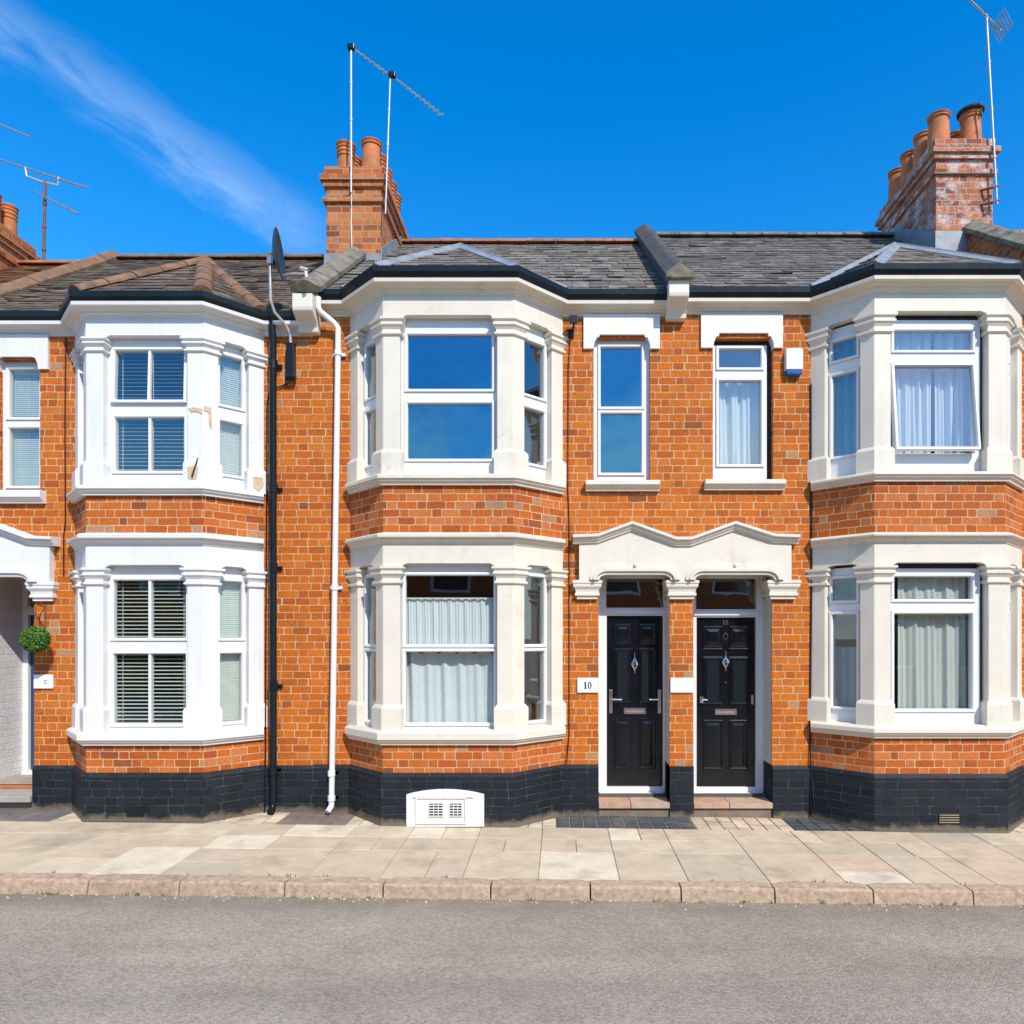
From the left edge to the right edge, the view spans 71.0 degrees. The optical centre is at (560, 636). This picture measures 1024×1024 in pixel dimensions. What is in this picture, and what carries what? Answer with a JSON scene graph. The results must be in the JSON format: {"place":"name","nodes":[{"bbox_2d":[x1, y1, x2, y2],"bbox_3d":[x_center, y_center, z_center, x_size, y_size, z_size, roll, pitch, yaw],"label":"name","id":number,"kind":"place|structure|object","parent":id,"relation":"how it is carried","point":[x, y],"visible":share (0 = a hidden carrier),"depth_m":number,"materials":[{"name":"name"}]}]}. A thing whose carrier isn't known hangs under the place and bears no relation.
{"place":"outdoors","nodes":[
{"label":"outdoors","id":0,"kind":"place"},
{"bbox_2d":[0,894,1023,1023],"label":"road","id":1,"kind":"structure","parent":0,"point":[102,959],"depth_m":4.29,"materials":[{"name":"grey asphalt"}]},
{"bbox_2d":[0,873,1023,905],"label":"kerb","id":2,"kind":"structure","parent":1,"relation":"on","point":[522,889],"depth_m":5.31,"materials":[{"name":"stone"}]},
{"bbox_2d":[13,870,1021,905],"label":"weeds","id":3,"kind":"object","parent":1,"relation":"on","point":[137,894],"visible":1,"depth_m":5.29,"materials":[{"name":"green plant"}]},
{"bbox_2d":[0,0,1023,259],"label":"sky","id":4,"kind":"structure","parent":0,"point":[187,126],"materials":[{"name":"blue"}]},
{"bbox_2d":[3,893,1023,915],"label":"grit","id":5,"kind":"object","parent":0,"point":[7,897],"visible":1,"depth_m":5.26,"materials":[{"name":"grey gravel"}]},
{"bbox_2d":[287,814,842,885],"bbox_3d":[0.000,1.842,6.500,80.000,0.998,2.200,0,0,0],"label":"pavement bedding","id":6,"kind":"object","parent":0,"point":[575,840],"visible":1,"depth_m":6.89,"materials":[{"name":"grey concrete"}]},
{"bbox_2d":[0,194,79,283],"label":"terraced house","id":7,"kind":"structure","parent":6,"relation":"on","point":[19,258],"depth_m":9.78,"materials":[{"name":"orange brick"}]},
{"bbox_2d":[0,124,31,137],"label":"tv aerial","id":8,"kind":"object","parent":7,"relation":"attached to","point":[10,128],"visible":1,"depth_m":9.91,"materials":[{"name":"metal"}]},
{"bbox_2d":[0,159,86,259],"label":"tv aerial","id":9,"kind":"object","parent":7,"relation":"attached to","point":[44,226],"visible":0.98,"depth_m":9.91,"materials":[{"name":"metal"}]},
{"bbox_2d":[0,250,323,823],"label":"terraced house","id":10,"kind":"structure","parent":6,"relation":"on","point":[196,526],"depth_m":7.21,"materials":[{"name":"orange brick"}]},
{"bbox_2d":[3,362,39,489],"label":"window","id":11,"kind":"structure","parent":10,"relation":"in","point":[10,423],"depth_m":7.37,"materials":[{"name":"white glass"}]},
{"bbox_2d":[13,372,38,485],"bbox_3d":[-5.525,-2.146,7.450,0.353,1.248,0.040,0,0,0],"label":"venetian blind","id":12,"kind":"object","parent":10,"relation":"attached to","point":[25,402],"visible":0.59,"depth_m":7.45,"materials":[{"name":"white plastic"}]},
{"bbox_2d":[31,615,33,768],"bbox_3d":[-5.706,0.629,8.151,0.630,1.750,0.059,0,0,0],"label":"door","id":13,"kind":"structure","parent":10,"relation":"in","point":[32,616],"depth_m":8.13,"materials":[{"name":"blue paint"}]},
{"bbox_2d":[18,604,51,653],"bbox_3d":[-5.173,-0.083,7.098,0.276,0.497,0.346,0,0,17],"label":"topiary ball","id":14,"kind":"object","parent":10,"relation":"hanging from","point":[35,639],"visible":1,"depth_m":7.00,"materials":[{"name":"green plant"}]},
{"bbox_2d":[34,675,53,688],"bbox_3d":[-5.263,0.454,7.287,0.192,0.142,0.024,0,0,0],"label":"house plaque","id":15,"kind":"object","parent":10,"relation":"attached to","point":[43,681],"visible":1,"depth_m":7.28,"materials":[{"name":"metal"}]},
{"bbox_2d":[63,338,65,575],"bbox_3d":[-5.049,-1.835,7.290,0.031,2.422,0.012,0,0,0],"label":"cable","id":16,"kind":"object","parent":10,"relation":"attached to","point":[64,454],"visible":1,"depth_m":7.29,"materials":[{"name":"black plastic"}]},
{"bbox_2d":[108,566,186,729],"bbox_3d":[-3.995,0.107,6.992,0.840,1.609,0.086,0,0,0],"label":"window","id":17,"kind":"structure","parent":10,"relation":"in","point":[150,645],"depth_m":6.96,"materials":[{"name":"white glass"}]},
{"bbox_2d":[108,339,186,484],"bbox_3d":[-3.995,-2.183,6.982,0.840,1.444,0.107,0,0,0],"label":"window","id":18,"kind":"structure","parent":10,"relation":"in","point":[149,409],"depth_m":6.96,"materials":[{"name":"white plastic"}]},
{"bbox_2d":[118,353,183,470],"bbox_3d":[-3.995,-2.217,7.040,0.790,1.236,0.040,0,0,0],"label":"venetian blind","id":19,"kind":"object","parent":10,"relation":"attached to","point":[153,390],"visible":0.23,"depth_m":7.03,"materials":[{"name":"white plastic"}]},
{"bbox_2d":[117,581,185,722],"bbox_3d":[-3.995,0.132,7.040,0.790,1.462,0.040,0,0,0],"label":"venetian blind","id":20,"kind":"object","parent":10,"relation":"attached to","point":[153,655],"visible":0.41,"depth_m":7.04,"materials":[{"name":"white plastic"}]},
{"bbox_2d":[220,582,239,721],"bbox_3d":[-3.343,0.132,7.201,0.040,1.462,0.244,0,0,44],"label":"venetian blind","id":21,"kind":"object","parent":10,"relation":"attached to","point":[230,663],"visible":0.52,"depth_m":7.21,"materials":[{"name":"white plastic"}]},
{"bbox_2d":[220,357,239,475],"bbox_3d":[-3.343,-2.217,7.201,0.040,1.236,0.244,0,0,44],"label":"venetian blind","id":22,"kind":"object","parent":10,"relation":"attached to","point":[230,463],"visible":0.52,"depth_m":7.21,"materials":[{"name":"white plastic"}]},
{"bbox_2d":[218,567,245,728],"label":"window","id":23,"kind":"structure","parent":10,"relation":"in","point":[225,645],"depth_m":7.19,"materials":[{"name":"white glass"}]},
{"bbox_2d":[218,345,245,489],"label":"window","id":24,"kind":"structure","parent":10,"relation":"in","point":[227,414],"depth_m":7.18,"materials":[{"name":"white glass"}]},
{"bbox_2d":[264,383,287,812],"bbox_3d":[-2.890,-0.381,7.265,0.233,4.403,0.044,0,0,0],"label":"drainpipe","id":25,"kind":"object","parent":10,"relation":"attached to","point":[266,587],"visible":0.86,"depth_m":7.27,"materials":[{"name":"black plastic"}]},
{"bbox_2d":[267,227,308,380],"bbox_3d":[-2.699,-3.301,7.032,0.314,1.409,0.516,0,0,-35],"label":"satellite dish","id":26,"kind":"object","parent":10,"relation":"attached to","point":[275,255],"visible":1,"depth_m":7.14,"materials":[{"name":"metal"}]},
{"bbox_2d":[0,808,1023,885],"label":"pavement","id":27,"kind":"structure","parent":6,"relation":"on","point":[766,850],"depth_m":6.16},
{"bbox_2d":[290,136,800,827],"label":"terraced house","id":28,"kind":"structure","parent":6,"relation":"on","point":[448,462],"depth_m":7.23,"materials":[{"name":"orange brick"}]},
{"bbox_2d":[351,193,351,246],"bbox_3d":[-2.549,-5.088,8.723,0.021,0.712,0.058,0,0,-4],"label":"cable","id":29,"kind":"object","parent":28,"relation":"attached to","point":[351,219],"visible":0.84,"depth_m":8.74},
{"bbox_2d":[347,43,387,192],"bbox_3d":[-2.328,-6.302,8.807,0.576,1.799,0.087,0,0,-27],"label":"tv aerial","id":30,"kind":"object","parent":28,"relation":"attached to","point":[351,47],"visible":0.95,"depth_m":8.69,"materials":[{"name":"metal"}]},
{"bbox_2d":[364,566,375,725],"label":"window","id":31,"kind":"structure","parent":28,"relation":"in","point":[369,647],"depth_m":7.22,"materials":[{"name":"white plastic"}]},
{"bbox_2d":[364,330,375,476],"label":"window","id":32,"kind":"structure","parent":28,"relation":"in","point":[370,401],"depth_m":7.21,"materials":[{"name":"white plastic"}]},
{"bbox_2d":[385,71,443,213],"bbox_3d":[-1.764,-5.944,8.707,0.725,1.717,0.083,0,0,-23],"label":"tv aerial","id":33,"kind":"object","parent":28,"relation":"attached to","point":[391,74],"visible":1,"depth_m":8.59,"materials":[{"name":"metal"}]},
{"bbox_2d":[402,564,496,727],"bbox_3d":[-1.072,0.089,6.962,0.961,1.598,0.086,0,0,0],"label":"window","id":34,"kind":"structure","parent":28,"relation":"in","point":[411,569],"depth_m":6.92,"materials":[{"name":"white plastic"}]},
{"bbox_2d":[402,319,496,473],"bbox_3d":[-1.072,-2.325,6.962,0.961,1.525,0.086,0,0,0],"label":"window","id":35,"kind":"structure","parent":28,"relation":"in","point":[414,328],"depth_m":6.93,"materials":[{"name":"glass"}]},
{"bbox_2d":[407,652,493,721],"bbox_3d":[-1.079,0.510,7.061,0.875,0.745,0.040,0,0,0],"label":"net curtain","id":36,"kind":"object","parent":28,"relation":"hanging from","point":[449,687],"visible":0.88,"depth_m":7.06,"materials":[{"name":"white fabric"}]},
{"bbox_2d":[407,598,493,598],"bbox_3d":[-1.079,-0.377,7.010,0.907,0.016,0.016,0,0,0],"label":"curtain rod","id":37,"kind":"object","parent":28,"relation":"attached to","point":[450,598],"visible":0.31,"depth_m":7.00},
{"bbox_2d":[406,599,494,648],"bbox_3d":[-1.079,-0.120,7.030,0.875,0.514,0.026,0,0,0],"label":"net curtain","id":38,"kind":"object","parent":37,"relation":"hanging from","point":[450,621],"visible":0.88,"depth_m":7.03,"materials":[{"name":"white fabric"}]},
{"bbox_2d":[524,566,546,725],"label":"window","id":39,"kind":"structure","parent":28,"relation":"in","point":[535,572],"depth_m":7.22,"materials":[{"name":"white plastic"}]},
{"bbox_2d":[524,326,546,479],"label":"window","id":40,"kind":"structure","parent":28,"relation":"in","point":[535,404],"depth_m":7.21,"materials":[{"name":"white plastic"}]},
{"bbox_2d":[566,337,570,763],"bbox_3d":[0.083,-0.922,7.284,0.059,4.415,0.024,0,0,-31],"label":"cable","id":41,"kind":"object","parent":28,"relation":"attached to","point":[569,559],"visible":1,"depth_m":7.29,"materials":[{"name":"black plastic"}]},
{"bbox_2d":[568,315,577,337],"bbox_3d":[0.129,-3.138,7.224,0.099,0.174,0.166,0,0,0],"label":"floodlight","id":42,"kind":"object","parent":28,"relation":"attached to","point":[573,320],"visible":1,"depth_m":7.16,"materials":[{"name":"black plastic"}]},
{"bbox_2d":[577,678,597,692],"bbox_3d":[0.281,0.492,7.287,0.212,0.150,0.025,0,0,0],"label":"house plaque","id":43,"kind":"object","parent":28,"relation":"attached to","point":[587,685],"visible":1,"depth_m":7.28,"materials":[{"name":"white plastic"}]},
{"bbox_2d":[594,341,648,479],"bbox_3d":[0.629,-2.323,7.387,0.575,1.454,0.086,0,0,0],"label":"window","id":44,"kind":"structure","parent":28,"relation":"in","point":[642,411],"depth_m":7.36,"materials":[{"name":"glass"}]},
{"bbox_2d":[607,616,661,784],"bbox_3d":[0.794,0.682,7.625,0.591,1.808,0.110,0,0,0],"label":"door","id":45,"kind":"structure","parent":28,"relation":"in","point":[634,643],"depth_m":7.63,"materials":[{"name":"black paint"}]},
{"bbox_2d":[634,103,1023,832],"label":"terraced house","id":46,"kind":"structure","parent":6,"relation":"on","point":[940,253],"depth_m":7.21,"materials":[{"name":"orange brick"}]},
{"bbox_2d":[670,678,692,692],"bbox_3d":[1.238,0.492,7.288,0.232,0.150,0.021,0,0,0],"label":"house plaque","id":47,"kind":"object","parent":46,"relation":"attached to","point":[681,685],"visible":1,"depth_m":7.28,"materials":[{"name":"white plastic"}]},
{"bbox_2d":[697,618,754,785],"bbox_3d":[1.764,0.693,7.625,0.623,1.795,0.110,0,0,0],"label":"door","id":48,"kind":"structure","parent":46,"relation":"in","point":[725,646],"depth_m":7.63,"materials":[{"name":"black paint"}]},
{"bbox_2d":[719,383,757,463],"bbox_3d":[1.842,-2.294,7.501,0.466,1.027,0.073,0,0,4],"label":"curtain","id":49,"kind":"object","parent":46,"relation":"hanging from","point":[738,423],"visible":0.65,"depth_m":7.50,"materials":[{"name":"white fabric"}]},
{"bbox_2d":[713,341,770,478],"bbox_3d":[1.867,-2.337,7.387,0.677,1.466,0.086,0,0,0],"label":"window","id":50,"kind":"structure","parent":46,"relation":"in","point":[761,374],"depth_m":7.36,"materials":[{"name":"white plastic"}]},
{"bbox_2d":[784,348,802,376],"bbox_3d":[2.370,-2.788,7.261,0.170,0.275,0.073,0,0,0],"label":"alarm box","id":51,"kind":"object","parent":46,"relation":"attached to","point":[793,362],"visible":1,"depth_m":7.22,"materials":[{"name":"white plastic"}]},
{"bbox_2d":[809,384,811,816],"bbox_3d":[2.545,-0.379,7.273,0.028,4.400,0.056,0,0,30],"label":"cable","id":52,"kind":"object","parent":46,"relation":"attached to","point":[811,586],"visible":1,"depth_m":7.28,"materials":[{"name":"black plastic"}]},
{"bbox_2d":[829,565,859,722],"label":"window","id":53,"kind":"structure","parent":46,"relation":"in","point":[836,607],"depth_m":7.15,"materials":[{"name":"white plastic"}]},
{"bbox_2d":[829,322,859,477],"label":"window","id":54,"kind":"structure","parent":46,"relation":"in","point":[843,465],"depth_m":7.15,"materials":[{"name":"white plastic"}]},
{"bbox_2d":[835,339,855,456],"bbox_3d":[2.904,-2.325,7.195,0.056,1.450,0.295,0,0,-45],"label":"curtain","id":55,"kind":"object","parent":46,"relation":"hanging from","point":[845,414],"visible":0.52,"depth_m":7.20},
{"bbox_2d":[835,647,855,706],"bbox_3d":[2.905,0.465,7.195,0.056,0.730,0.295,0,0,-45],"label":"curtain","id":56,"kind":"object","parent":46,"relation":"hanging from","point":[845,676],"visible":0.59,"depth_m":7.21,"materials":[{"name":"white fabric"}]},
{"bbox_2d":[891,334,930,452],"bbox_3d":[3.467,-2.405,7.069,0.385,1.230,0.071,0,0,0],"label":"curtain","id":57,"kind":"object","parent":46,"relation":"hanging from","point":[913,393],"visible":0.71,"depth_m":7.07,"materials":[{"name":"white fabric"}]},
{"bbox_2d":[898,577,967,707],"bbox_3d":[3.756,0.048,7.050,0.867,1.380,0.056,0,0,0],"label":"curtain","id":58,"kind":"object","parent":46,"relation":"hanging from","point":[932,660],"visible":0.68,"depth_m":7.05,"materials":[{"name":"white fabric"}]},
{"bbox_2d":[891,564,981,723],"bbox_3d":[3.634,0.054,6.962,1.022,1.584,0.086,0,0,0],"label":"window","id":59,"kind":"structure","parent":46,"relation":"in","point":[972,606],"depth_m":6.93,"materials":[{"name":"white plastic"}]},
{"bbox_2d":[891,316,981,470],"bbox_3d":[3.634,-2.365,6.913,1.022,1.562,0.184,0,0,0],"label":"window","id":60,"kind":"structure","parent":46,"relation":"in","point":[971,358],"depth_m":6.93,"materials":[{"name":"white plastic"}]},
{"bbox_2d":[934,334,970,452],"bbox_3d":[3.924,-2.405,7.076,0.449,1.230,0.086,0,0,0],"label":"curtain","id":61,"kind":"object","parent":46,"relation":"hanging from","point":[952,410],"visible":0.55,"depth_m":7.08,"materials":[{"name":"white fabric"}]},
{"bbox_2d":[969,0,1013,205],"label":"tv aerial","id":62,"kind":"object","parent":46,"relation":"attached to","point":[988,18],"visible":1,"depth_m":8.67,"materials":[{"name":"metal"}]},
{"bbox_2d":[1009,584,1009,699],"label":"window","id":63,"kind":"structure","parent":46,"relation":"in","point":[1009,584],"depth_m":7.20,"materials":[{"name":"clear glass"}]},
{"bbox_2d":[1009,339,1009,449],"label":"window","id":64,"kind":"structure","parent":46,"relation":"in","point":[1009,339],"depth_m":7.20,"materials":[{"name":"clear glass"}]}
]}

